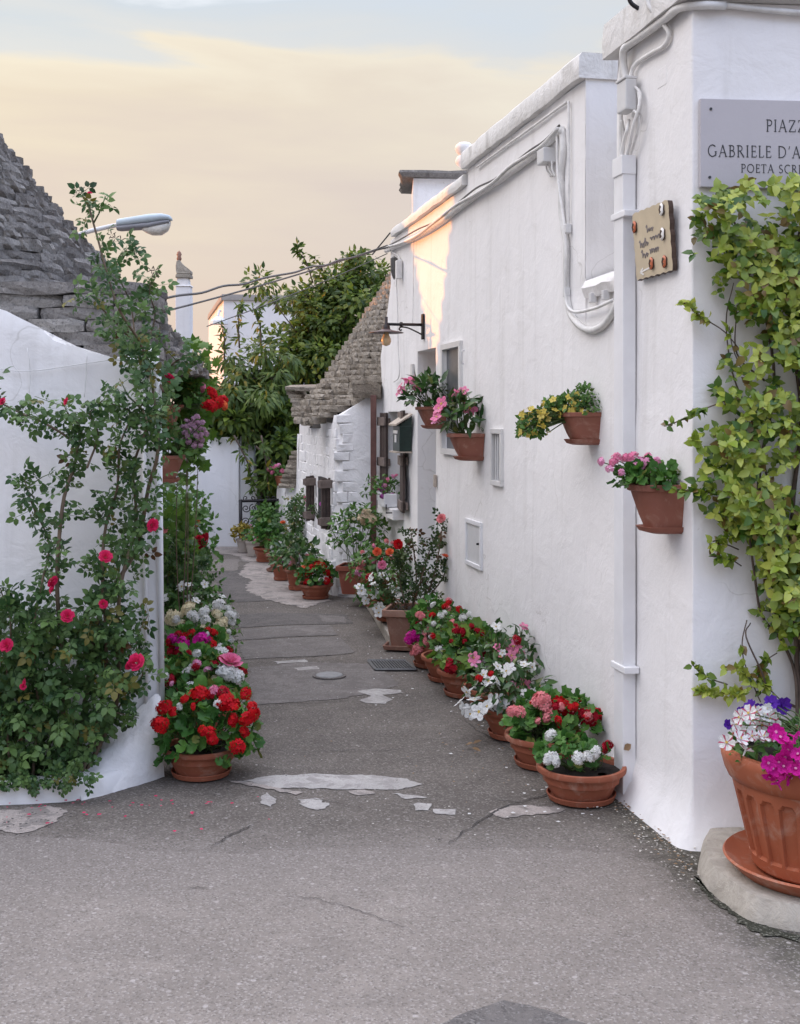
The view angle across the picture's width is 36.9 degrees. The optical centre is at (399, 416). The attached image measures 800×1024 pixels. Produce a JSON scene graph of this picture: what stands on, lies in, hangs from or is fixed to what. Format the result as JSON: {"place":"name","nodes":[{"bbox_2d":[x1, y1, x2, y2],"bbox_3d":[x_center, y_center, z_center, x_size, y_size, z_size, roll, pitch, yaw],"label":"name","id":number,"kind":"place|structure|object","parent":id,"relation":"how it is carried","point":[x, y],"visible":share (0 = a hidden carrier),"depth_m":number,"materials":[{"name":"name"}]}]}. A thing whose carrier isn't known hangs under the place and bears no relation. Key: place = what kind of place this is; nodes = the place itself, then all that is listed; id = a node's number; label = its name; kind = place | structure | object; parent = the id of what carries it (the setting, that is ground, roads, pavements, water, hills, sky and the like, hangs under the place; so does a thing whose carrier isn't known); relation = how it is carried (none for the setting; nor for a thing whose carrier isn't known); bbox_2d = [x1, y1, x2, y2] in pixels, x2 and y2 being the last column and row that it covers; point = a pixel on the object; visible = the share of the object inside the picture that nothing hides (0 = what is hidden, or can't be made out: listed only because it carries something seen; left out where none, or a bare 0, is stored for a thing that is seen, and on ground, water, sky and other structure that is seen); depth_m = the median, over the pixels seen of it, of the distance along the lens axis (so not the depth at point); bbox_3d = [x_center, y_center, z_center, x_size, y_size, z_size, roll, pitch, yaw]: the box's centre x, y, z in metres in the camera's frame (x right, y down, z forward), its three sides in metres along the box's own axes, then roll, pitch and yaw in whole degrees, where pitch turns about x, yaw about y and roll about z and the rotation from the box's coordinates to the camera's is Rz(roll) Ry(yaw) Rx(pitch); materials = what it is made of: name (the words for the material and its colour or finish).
{"place":"outdoors","nodes":[
{"label":"outdoors","id":0,"kind":"place"},
{"bbox_2d":[175,251,192,351],"bbox_3d":[-3.606,-0.574,20.000,0.266,4.389,0.266,0,0,0],"label":"tall chimney","id":1,"kind":"object","parent":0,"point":[184,315],"visible":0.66,"depth_m":19.88,"materials":[{"name":"paint"}]},
{"bbox_2d":[208,294,307,384],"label":"house","id":2,"kind":"structure","parent":0,"point":[222,308],"depth_m":30.13,"materials":[{"name":"white paint"}]},
{"bbox_2d":[0,0,632,402],"label":"sky","id":3,"kind":"structure","parent":0,"point":[257,126],"materials":[{"name":"beige"}]},
{"bbox_2d":[0,834,799,1023],"bbox_3d":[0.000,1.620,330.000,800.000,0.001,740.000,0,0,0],"label":"ground","id":4,"kind":"structure","parent":0,"point":[94,932],"depth_m":3.70,"materials":[{"name":"asphalt"}]},
{"bbox_2d":[443,1000,585,1023],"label":"pavement patch","id":5,"kind":"object","parent":4,"relation":"on","point":[504,1012],"visible":1,"depth_m":3.23,"materials":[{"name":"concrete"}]},
{"bbox_2d":[602,0,799,851],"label":"corner house","id":6,"kind":"structure","parent":4,"relation":"on","point":[694,603],"depth_m":4.56,"materials":[{"name":"paint"}]},
{"bbox_2d":[611,155,638,794],"bbox_3d":[0.953,0.246,5.074,0.066,2.688,0.155,0,0,-12],"label":"cable duct","id":7,"kind":"object","parent":6,"relation":"attached to","point":[624,666],"visible":0.94,"depth_m":5.04,"materials":[{"name":"white paint"}]},
{"bbox_2d":[615,75,636,114],"bbox_3d":[0.951,-1.348,5.030,0.058,0.141,0.100,0,0,-12],"label":"junction box","id":8,"kind":"object","parent":6,"relation":"attached to","point":[626,96],"visible":0.99,"depth_m":4.99,"materials":[{"name":"grey plastic"}]},
{"bbox_2d":[619,86,641,155],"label":"loose cables","id":9,"kind":"object","parent":8,"relation":"hanging from","point":[635,114],"visible":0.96,"depth_m":5.00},
{"bbox_2d":[597,451,683,533],"bbox_3d":[0.957,0.295,4.655,0.309,0.317,0.281,0,0,-37],"label":"hanging pot","id":10,"kind":"object","parent":6,"relation":"attached to","point":[648,485],"visible":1,"depth_m":4.60,"materials":[{"name":"ceramic"}]},
{"bbox_2d":[629,0,671,75],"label":"wall cable","id":11,"kind":"object","parent":6,"relation":"attached to","point":[666,28],"depth_m":4.77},
{"bbox_2d":[632,200,676,280],"bbox_3d":[1.014,-0.701,4.803,0.051,0.279,0.354,0,0,-12],"label":"ceramic sign","id":12,"kind":"object","parent":6,"relation":"attached to","point":[653,230],"visible":1,"depth_m":4.77,"materials":[{"name":"beige ceramic"}]},
{"bbox_2d":[657,65,666,88],"bbox_3d":[1.050,-1.356,4.789,0.006,0.075,0.090,0,0,-12],"label":"wall plate","id":13,"kind":"object","parent":6,"relation":"attached to","point":[661,76],"depth_m":4.78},
{"bbox_2d":[619,0,726,76],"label":"wall cable","id":14,"kind":"object","parent":6,"relation":"attached to","point":[669,15],"depth_m":4.68,"materials":[{"name":"plastic"}]},
{"bbox_2d":[699,99,799,188],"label":"street name plaque","id":15,"kind":"object","parent":6,"relation":"attached to","point":[759,140],"visible":0.99,"depth_m":4.52,"materials":[{"name":"stone"}]},
{"bbox_2d":[726,2,799,15],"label":"wall cable","id":16,"kind":"object","parent":6,"relation":"attached to","point":[754,8],"depth_m":4.52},
{"bbox_2d":[0,547,799,942],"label":"alley pavement","id":17,"kind":"structure","parent":0,"point":[428,733],"depth_m":5.10,"materials":[{"name":"asphalt"}]},
{"bbox_2d":[0,806,67,832],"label":"pavement patch","id":18,"kind":"object","parent":17,"relation":"on","point":[51,814],"visible":1,"depth_m":4.81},
{"bbox_2d":[0,763,122,804],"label":"rose bed kerb","id":19,"kind":"structure","parent":17,"relation":"on","point":[107,782],"depth_m":5.04,"materials":[{"name":"paint"}]},
{"bbox_2d":[0,133,208,800],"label":"corner trullo","id":20,"kind":"structure","parent":17,"relation":"on","point":[44,262],"depth_m":5.45,"materials":[{"name":"paint"}]},
{"bbox_2d":[0,181,214,797],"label":"climbing rose","id":21,"kind":"object","parent":20,"relation":"attached to","point":[93,639],"visible":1,"depth_m":5.11,"materials":[{"name":"plant"}]},
{"bbox_2d":[162,414,211,482],"bbox_3d":[-1.298,0.184,6.911,0.414,0.399,0.383,0,0,0],"label":"hanging pot","id":22,"kind":"object","parent":20,"relation":"attached to","point":[187,437],"visible":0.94,"depth_m":6.84,"materials":[{"name":"ceramic"}]},
{"bbox_2d":[162,376,228,428],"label":"geranium","id":23,"kind":"object","parent":20,"relation":"hanging from","point":[208,404],"visible":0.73,"depth_m":7.28,"materials":[{"name":"plant"}]},
{"bbox_2d":[168,247,387,298],"bbox_3d":[-0.731,-1.032,8.370,0.014,0.806,3.757,0,0,19],"label":"overhead wire","id":24,"kind":"object","parent":20,"relation":"attached to","point":[221,286],"visible":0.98,"depth_m":7.87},
{"bbox_2d":[174,245,387,309],"bbox_3d":[-0.730,-1.006,8.370,0.011,0.895,3.756,0,0,19],"label":"overhead wire","id":25,"kind":"object","parent":20,"relation":"attached to","point":[183,306],"visible":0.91,"depth_m":7.88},
{"bbox_2d":[78,213,172,235],"bbox_3d":[-4.235,-0.712,18.000,1.613,4.664,0.270,0,0,0],"label":"street lamp","id":26,"kind":"object","parent":17,"relation":"on","point":[158,224],"visible":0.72,"depth_m":17.90,"materials":[{"name":"grey plastic"}]},
{"bbox_2d":[163,469,203,629],"bbox_3d":[-1.520,0.987,8.197,0.372,1.260,0.402,0,0,40],"label":"leafy shrub","id":27,"kind":"object","parent":17,"relation":"on","point":[181,512],"visible":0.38,"depth_m":8.16,"materials":[{"name":"green plant"}]},
{"bbox_2d":[163,481,221,549],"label":"leafy shrub","id":28,"kind":"object","parent":17,"relation":"on","point":[207,510],"visible":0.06,"depth_m":10.54,"materials":[{"name":"green plant"}]},
{"bbox_2d":[164,329,221,611],"bbox_3d":[-1.346,0.533,7.614,0.521,2.166,0.625,0,0,0],"label":"vine","id":29,"kind":"object","parent":17,"relation":"on","point":[203,464],"visible":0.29,"depth_m":7.55,"materials":[{"name":"green plant"}]},
{"bbox_2d":[163,538,225,616],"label":"rose shrub","id":30,"kind":"object","parent":17,"relation":"on","point":[200,563],"visible":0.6,"depth_m":8.08,"materials":[{"name":"green plant"}]},
{"bbox_2d":[163,486,226,598],"bbox_3d":[-1.611,1.062,8.893,0.627,1.112,0.658,0,0,0],"label":"rose shrub","id":31,"kind":"object","parent":17,"relation":"on","point":[200,522],"visible":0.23,"depth_m":8.87,"materials":[{"name":"green plant"}]},
{"bbox_2d":[164,620,233,690],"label":"potted geranium","id":32,"kind":"object","parent":17,"relation":"on","point":[215,636],"visible":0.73,"depth_m":6.65,"materials":[{"name":"plant"}]},
{"bbox_2d":[164,578,234,638],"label":"potted flowers","id":33,"kind":"object","parent":17,"relation":"on","point":[194,596],"visible":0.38,"depth_m":7.91,"materials":[{"name":"green plant"}]},
{"bbox_2d":[164,598,242,656],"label":"potted flowers","id":34,"kind":"object","parent":17,"relation":"on","point":[172,620],"visible":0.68,"depth_m":7.26,"materials":[{"name":"white plant"}]},
{"bbox_2d":[150,675,265,781],"bbox_3d":[-0.867,1.396,5.396,0.522,0.432,0.496,0,0,0],"label":"potted geranium","id":35,"kind":"object","parent":17,"relation":"on","point":[203,749],"visible":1,"depth_m":5.27,"materials":[{"name":"plant"}]},
{"bbox_2d":[164,641,251,737],"bbox_3d":[-1.015,1.375,6.049,0.541,0.474,0.533,0,0,0],"label":"potted geranium","id":36,"kind":"object","parent":17,"relation":"on","point":[192,662],"visible":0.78,"depth_m":5.94,"materials":[{"name":"plant"}]},
{"bbox_2d":[163,430,256,546],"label":"end wall","id":37,"kind":"structure","parent":17,"relation":"on","point":[225,484],"depth_m":14.85,"materials":[{"name":"paint"}]},
{"bbox_2d":[202,559,240,571],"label":"pavement patch","id":38,"kind":"object","parent":17,"relation":"on","point":[229,564],"visible":0.56,"depth_m":12.96,"materials":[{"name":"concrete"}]},
{"bbox_2d":[171,298,305,498],"bbox_3d":[-1.922,0.057,15.280,1.488,3.152,2.012,0,0,-43],"label":"peach tree","id":39,"kind":"object","parent":17,"relation":"on","point":[269,381],"visible":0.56,"depth_m":15.02,"materials":[{"name":"green plant"}]},
{"bbox_2d":[179,364,299,517],"bbox_3d":[-1.979,0.515,15.268,2.040,2.500,1.910,0,0,-32],"label":"fig tree","id":40,"kind":"object","parent":17,"relation":"on","point":[281,454],"visible":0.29,"depth_m":14.85,"materials":[{"name":"green plant"}]},
{"bbox_2d":[216,569,265,601],"bbox_3d":[-1.584,1.616,11.534,0.434,0.001,2.270,0,0,-13],"label":"pavement patch","id":41,"kind":"object","parent":17,"relation":"on","point":[234,583],"visible":0.81,"depth_m":11.30,"materials":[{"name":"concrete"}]},
{"bbox_2d":[229,780,301,794],"bbox_3d":[-0.593,1.615,5.220,0.381,0.001,0.053,0,0,29],"label":"pavement patch","id":42,"kind":"object","parent":17,"relation":"on","point":[275,788],"visible":1,"depth_m":5.21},
{"bbox_2d":[209,546,331,607],"bbox_3d":[-1.444,1.616,12.509,0.763,0.001,5.004,0,0,-16],"label":"pavement patch","id":43,"kind":"object","parent":17,"relation":"on","point":[264,584],"visible":0.44,"depth_m":11.49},
{"bbox_2d":[229,520,254,552],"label":"potted plant","id":44,"kind":"object","parent":43,"relation":"on","point":[241,544],"visible":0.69,"depth_m":14.14,"materials":[{"name":"green plant"}]},
{"bbox_2d":[241,524,259,556],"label":"potted flowers","id":45,"kind":"object","parent":43,"relation":"on","point":[249,547],"visible":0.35,"depth_m":13.73,"materials":[{"name":"green plant"}]},
{"bbox_2d":[248,517,284,561],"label":"potted plant","id":46,"kind":"object","parent":43,"relation":"on","point":[260,525],"visible":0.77,"depth_m":13.22,"materials":[{"name":"green plant"}]},
{"bbox_2d":[249,498,285,545],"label":"potted plant","id":47,"kind":"object","parent":43,"relation":"on","point":[267,513],"visible":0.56,"depth_m":13.87,"materials":[{"name":"green plant"}]},
{"bbox_2d":[267,547,293,580],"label":"potted flowers","id":48,"kind":"object","parent":43,"relation":"on","point":[281,575],"visible":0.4,"depth_m":11.73,"materials":[{"name":"green plant"}]},
{"bbox_2d":[263,532,299,571],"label":"potted flowers","id":49,"kind":"object","parent":43,"relation":"on","point":[271,545],"visible":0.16,"depth_m":12.42,"materials":[{"name":"green plant"}]},
{"bbox_2d":[268,531,324,590],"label":"potted plant","id":50,"kind":"object","parent":43,"relation":"on","point":[303,546],"visible":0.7,"depth_m":11.07,"materials":[{"name":"green plant"}]},
{"bbox_2d":[294,554,338,599],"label":"potted geranium","id":51,"kind":"object","parent":43,"relation":"on","point":[312,587],"visible":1,"depth_m":10.53,"materials":[{"name":"plant"}]},
{"bbox_2d":[277,486,286,533],"bbox_3d":[-1.394,1.229,14.549,0.182,0.782,0.667,0,0,-19],"label":"gate post","id":52,"kind":"object","parent":17,"relation":"on","point":[281,493],"visible":0.17,"depth_m":14.35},
{"bbox_2d":[239,496,278,549],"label":"iron gate","id":53,"kind":"structure","parent":52,"relation":"attached to","point":[253,500],"depth_m":14.29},
{"bbox_2d":[265,462,285,485],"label":"potted flowers","id":54,"kind":"object","parent":52,"relation":"on","point":[280,472],"visible":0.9,"depth_m":14.38,"materials":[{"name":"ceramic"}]},
{"bbox_2d":[234,625,336,639],"bbox_3d":[-0.875,1.616,8.980,0.803,0.001,0.502,0,0,-17],"label":"pavement patch","id":55,"kind":"object","parent":17,"relation":"on","point":[284,631],"visible":0.88,"depth_m":8.95,"materials":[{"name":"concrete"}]},
{"bbox_2d":[268,487,305,564],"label":"rose shrub","id":56,"kind":"object","parent":17,"relation":"on","point":[293,519],"visible":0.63,"depth_m":12.67,"materials":[{"name":"green plant"}]},
{"bbox_2d":[279,434,299,537],"bbox_3d":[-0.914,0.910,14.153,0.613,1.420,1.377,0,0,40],"label":"trullo","id":57,"kind":"structure","parent":17,"relation":"on","point":[289,480],"depth_m":13.63,"materials":[{"name":"paint"}]},
{"bbox_2d":[234,612,352,627],"bbox_3d":[-0.871,1.616,9.547,0.947,0.001,0.691,0,0,-9],"label":"pavement patch","id":58,"kind":"object","parent":17,"relation":"on","point":[261,619],"visible":0.79,"depth_m":9.52,"materials":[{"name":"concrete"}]},
{"bbox_2d":[238,637,353,658],"bbox_3d":[-0.744,1.616,8.386,0.772,0.001,0.704,0,0,-13],"label":"pavement patch","id":59,"kind":"object","parent":17,"relation":"on","point":[297,647],"visible":0.98,"depth_m":8.37,"materials":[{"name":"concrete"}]},
{"bbox_2d":[236,236,389,504],"bbox_3d":[-1.094,-0.470,16.971,2.389,4.194,2.571,0,0,11],"label":"leafy tree","id":60,"kind":"object","parent":17,"relation":"on","point":[334,307],"visible":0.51,"depth_m":16.71,"materials":[{"name":"green plant"}]},
{"bbox_2d":[298,798,328,809],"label":"pavement patch","id":61,"kind":"object","parent":17,"relation":"on","point":[315,803],"visible":1,"depth_m":5.00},
{"bbox_2d":[247,662,397,704],"bbox_3d":[-0.494,1.617,7.346,0.935,0.001,1.114,0,0,-12],"label":"pavement patch","id":62,"kind":"object","parent":17,"relation":"on","point":[266,683],"visible":0.88,"depth_m":7.27,"materials":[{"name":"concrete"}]},
{"bbox_2d":[312,671,345,679],"bbox_3d":[-0.440,1.608,7.441,0.210,0.012,0.210,0,0,0],"label":"manhole lid","id":63,"kind":"object","parent":62,"relation":"on","point":[328,675],"visible":1,"depth_m":7.40,"materials":[{"name":"concrete"}]},
{"bbox_2d":[239,773,420,789],"bbox_3d":[-0.315,1.616,5.301,0.829,0.001,0.236,0,0,0],"label":"pavement patch","id":64,"kind":"object","parent":17,"relation":"on","point":[317,780],"visible":1,"depth_m":5.30,"materials":[{"name":"stone"}]},
{"bbox_2d":[285,272,390,597],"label":"cone trullo","id":65,"kind":"structure","parent":17,"relation":"on","point":[331,413],"depth_m":11.20,"materials":[{"name":"paint"}]},
{"bbox_2d":[366,607,390,645],"bbox_3d":[-0.198,1.565,9.942,0.418,0.107,3.371,0,0,-12],"label":"stone step","id":66,"kind":"object","parent":17,"relation":"on","point":[382,626],"visible":0.09,"depth_m":8.84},
{"bbox_2d":[325,501,390,594],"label":"potted rose","id":67,"kind":"object","parent":66,"relation":"on","point":[365,518],"visible":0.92,"depth_m":10.10,"materials":[{"name":"plant"}]},
{"bbox_2d":[345,537,411,606],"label":"potted geranium","id":68,"kind":"object","parent":66,"relation":"on","point":[361,562],"visible":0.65,"depth_m":9.45,"materials":[{"name":"plant"}]},
{"bbox_2d":[353,570,433,621],"bbox_3d":[-0.093,1.326,8.935,0.513,0.388,0.574,0,0,-32],"label":"potted vinca","id":69,"kind":"object","parent":66,"relation":"on","point":[378,605],"visible":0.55,"depth_m":8.83,"materials":[{"name":"plant"}]},
{"bbox_2d":[358,689,403,703],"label":"pavement patch","id":70,"kind":"object","parent":17,"relation":"on","point":[377,696],"visible":1,"depth_m":6.95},
{"bbox_2d":[367,659,417,670],"bbox_3d":[-0.054,1.608,7.742,0.331,0.016,0.302,0,0,0],"label":"drain grate","id":71,"kind":"object","parent":17,"relation":"on","point":[390,664],"visible":1,"depth_m":7.73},
{"bbox_2d":[373,507,448,650],"bbox_3d":[0.127,1.126,8.351,0.632,0.972,0.360,0,0,11],"label":"rose planter","id":72,"kind":"object","parent":17,"relation":"on","point":[394,614],"visible":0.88,"depth_m":8.34,"materials":[{"name":"ceramic"}]},
{"bbox_2d":[404,591,468,668],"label":"potted geranium","id":73,"kind":"object","parent":17,"relation":"on","point":[420,612],"visible":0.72,"depth_m":7.64,"materials":[{"name":"plant"}]},
{"bbox_2d":[418,605,474,682],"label":"potted geranium","id":74,"kind":"object","parent":17,"relation":"on","point":[433,675],"visible":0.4,"depth_m":7.27,"materials":[{"name":"plant"}]},
{"bbox_2d":[217,657,699,889],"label":"gravel chips","id":75,"kind":"object","parent":17,"relation":"on","point":[539,828],"visible":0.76,"depth_m":4.63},
{"bbox_2d":[425,616,510,698],"bbox_3d":[0.396,1.389,6.942,0.502,0.446,0.521,0,0,0],"label":"potted geranium","id":76,"kind":"object","parent":17,"relation":"on","point":[456,635],"visible":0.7,"depth_m":6.86,"materials":[{"name":"plant"}]},
{"bbox_2d":[377,52,617,756],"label":"whitewashed house","id":77,"kind":"structure","parent":17,"relation":"on","point":[529,538],"depth_m":6.67,"materials":[{"name":"paint"}]},
{"bbox_2d":[371,395,376,575],"bbox_3d":[-0.234,0.656,10.578,0.052,1.687,0.064,0,0,0],"label":"brown downpipe","id":78,"kind":"object","parent":77,"relation":"attached to","point":[374,439],"visible":0.48,"depth_m":10.55,"materials":[{"name":"metal"}]},
{"bbox_2d":[359,473,399,506],"bbox_3d":[-0.138,0.616,10.077,0.354,0.281,0.364,0,0,-38],"label":"window box","id":79,"kind":"object","parent":77,"relation":"on","point":[388,497],"visible":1,"depth_m":10.00,"materials":[{"name":"white paint"}]},
{"bbox_2d":[390,251,401,381],"bbox_3d":[-0.060,-0.847,9.979,0.068,1.126,0.444,0,0,-13],"label":"downpipe","id":80,"kind":"object","parent":77,"relation":"attached to","point":[396,267],"visible":0.98,"depth_m":9.88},
{"bbox_2d":[369,314,423,345],"bbox_3d":[-0.045,-0.649,9.023,0.408,0.247,0.264,0,0,-35],"label":"wall lamp","id":81,"kind":"object","parent":77,"relation":"attached to","point":[385,330],"visible":1,"depth_m":8.99,"materials":[{"name":"metal"}]},
{"bbox_2d":[389,413,411,452],"bbox_3d":[0.003,0.134,9.543,0.130,0.312,0.300,0,0,-12],"label":"mailbox","id":82,"kind":"object","parent":77,"relation":"attached to","point":[402,437],"visible":0.98,"depth_m":9.43,"materials":[{"name":"green metal"}]},
{"bbox_2d":[395,366,448,428],"bbox_3d":[0.195,-0.134,8.436,0.455,0.446,0.409,0,0,0],"label":"hanging pot","id":83,"kind":"object","parent":77,"relation":"attached to","point":[417,386],"visible":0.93,"depth_m":8.38,"materials":[{"name":"ceramic"}]},
{"bbox_2d":[398,170,466,213],"bbox_3d":[0.396,-1.627,9.918,0.821,0.693,0.763,0,0,0],"label":"roof chimney","id":84,"kind":"object","parent":77,"relation":"on","point":[422,187],"visible":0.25,"depth_m":9.61,"materials":[{"name":"paint"}]},
{"bbox_2d":[440,340,462,455],"bbox_3d":[0.360,-0.120,8.209,0.042,0.770,0.530,0,0,-12],"label":"window","id":85,"kind":"structure","parent":77,"relation":"in","point":[455,372],"depth_m":8.29,"materials":[{"name":"metal"}]},
{"bbox_2d":[430,386,485,460],"bbox_3d":[0.371,0.044,7.501,0.368,0.469,0.374,0,0,0],"label":"hanging pot","id":86,"kind":"object","parent":77,"relation":"attached to","point":[468,445],"visible":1,"depth_m":7.45,"materials":[{"name":"ceramic"}]},
{"bbox_2d":[383,127,558,247],"bbox_3d":[0.321,-1.418,8.178,0.018,0.107,4.502,0,0,-12],"label":"wall cable","id":87,"kind":"object","parent":77,"relation":"attached to","point":[545,141],"depth_m":7.20,"materials":[{"name":"plastic"}]},
{"bbox_2d":[389,124,559,244],"bbox_3d":[0.331,-1.426,8.180,0.012,0.082,4.501,0,0,-12],"label":"wall cable","id":88,"kind":"object","parent":77,"relation":"attached to","point":[485,183],"depth_m":7.51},
{"bbox_2d":[384,126,565,252],"bbox_3d":[0.345,-1.402,8.183,0.040,0.108,4.503,0,0,-12],"label":"wall cable","id":89,"kind":"object","parent":77,"relation":"attached to","point":[513,170],"depth_m":7.36,"materials":[{"name":"plastic"}]},
{"bbox_2d":[490,429,503,486],"bbox_3d":[0.585,0.245,7.150,0.038,0.340,0.227,0,0,-12],"label":"vent window","id":90,"kind":"structure","parent":77,"relation":"in","point":[496,435],"depth_m":7.15,"materials":[{"name":"paint"}]},
{"bbox_2d":[476,101,566,167],"bbox_3d":[0.655,-1.563,6.742,0.014,0.026,1.662,0,0,-12],"label":"wall cable","id":91,"kind":"object","parent":77,"relation":"attached to","point":[526,131],"depth_m":6.59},
{"bbox_2d":[514,380,600,444],"bbox_3d":[0.754,-0.018,5.606,0.455,0.304,0.272,0,0,0],"label":"hanging pot","id":92,"kind":"object","parent":77,"relation":"attached to","point":[581,426],"visible":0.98,"depth_m":5.54,"materials":[{"name":"ceramic"}]},
{"bbox_2d":[567,101,569,233],"bbox_3d":[0.832,-1.228,5.902,0.014,0.656,0.022,0,0,0],"label":"wall cable","id":93,"kind":"object","parent":77,"relation":"attached to","point":[568,126],"depth_m":5.90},
{"bbox_2d":[537,147,609,302],"bbox_3d":[0.828,-0.949,5.807,0.070,0.846,0.829,0,0,-12],"label":"junction box","id":94,"kind":"object","parent":77,"relation":"attached to","point":[546,156],"visible":0.99,"depth_m":6.10,"materials":[{"name":"grey plastic"}]},
{"bbox_2d":[556,135,613,313],"bbox_3d":[0.866,-0.951,5.669,0.015,0.924,0.748,0,0,-12],"label":"wall cable","id":95,"kind":"object","parent":77,"relation":"attached to","point":[565,253],"depth_m":5.90,"materials":[{"name":"plastic"}]},
{"bbox_2d":[558,128,613,333],"bbox_3d":[0.884,-0.912,5.655,0.035,1.057,0.771,0,0,-12],"label":"wall cable","id":96,"kind":"object","parent":77,"relation":"attached to","point":[598,328],"depth_m":5.92,"materials":[{"name":"plastic"}]},
{"bbox_2d":[456,618,544,717],"bbox_3d":[0.614,1.355,6.474,0.609,0.515,0.518,0,0,26],"label":"potted mandevilla","id":97,"kind":"object","parent":17,"relation":"on","point":[518,642],"visible":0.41,"depth_m":6.41,"materials":[{"name":"plant"}]},
{"bbox_2d":[454,650,557,740],"bbox_3d":[0.532,1.407,6.045,0.532,0.411,0.450,0,0,0],"label":"potted mandevilla","id":98,"kind":"object","parent":17,"relation":"on","point":[492,708],"visible":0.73,"depth_m":5.95,"materials":[{"name":"plant"}]},
{"bbox_2d":[489,805,564,817],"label":"pavement patch","id":99,"kind":"object","parent":17,"relation":"on","point":[518,810],"visible":1,"depth_m":4.91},
{"bbox_2d":[499,683,604,770],"bbox_3d":[0.712,1.432,5.553,0.508,0.361,0.497,0,0,0],"label":"potted geranium","id":100,"kind":"object","parent":17,"relation":"on","point":[541,712],"visible":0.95,"depth_m":5.45,"materials":[{"name":"plant"}]},
{"bbox_2d":[532,727,626,807],"bbox_3d":[0.759,1.467,5.060,0.394,0.290,0.380,0,0,0],"label":"potted geranium","id":101,"kind":"object","parent":17,"relation":"on","point":[585,772],"visible":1,"depth_m":4.97,"materials":[{"name":"ceramic"}]},
{"bbox_2d":[694,876,799,941],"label":"pavement patch","id":102,"kind":"object","parent":17,"relation":"on","point":[764,930],"visible":1,"depth_m":3.81,"materials":[{"name":"asphalt"}]},
{"bbox_2d":[697,827,799,931],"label":"stone kerb","id":103,"kind":"structure","parent":17,"relation":"on","point":[725,880],"depth_m":3.93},
{"bbox_2d":[661,172,799,724],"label":"climbing plant","id":104,"kind":"object","parent":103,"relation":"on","point":[750,513],"visible":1,"depth_m":4.42,"materials":[{"name":"green plant"}]},
{"bbox_2d":[718,694,799,896],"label":"petunia pot","id":105,"kind":"object","parent":103,"relation":"on","point":[761,758],"visible":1,"depth_m":3.91,"materials":[{"name":"ceramic"}]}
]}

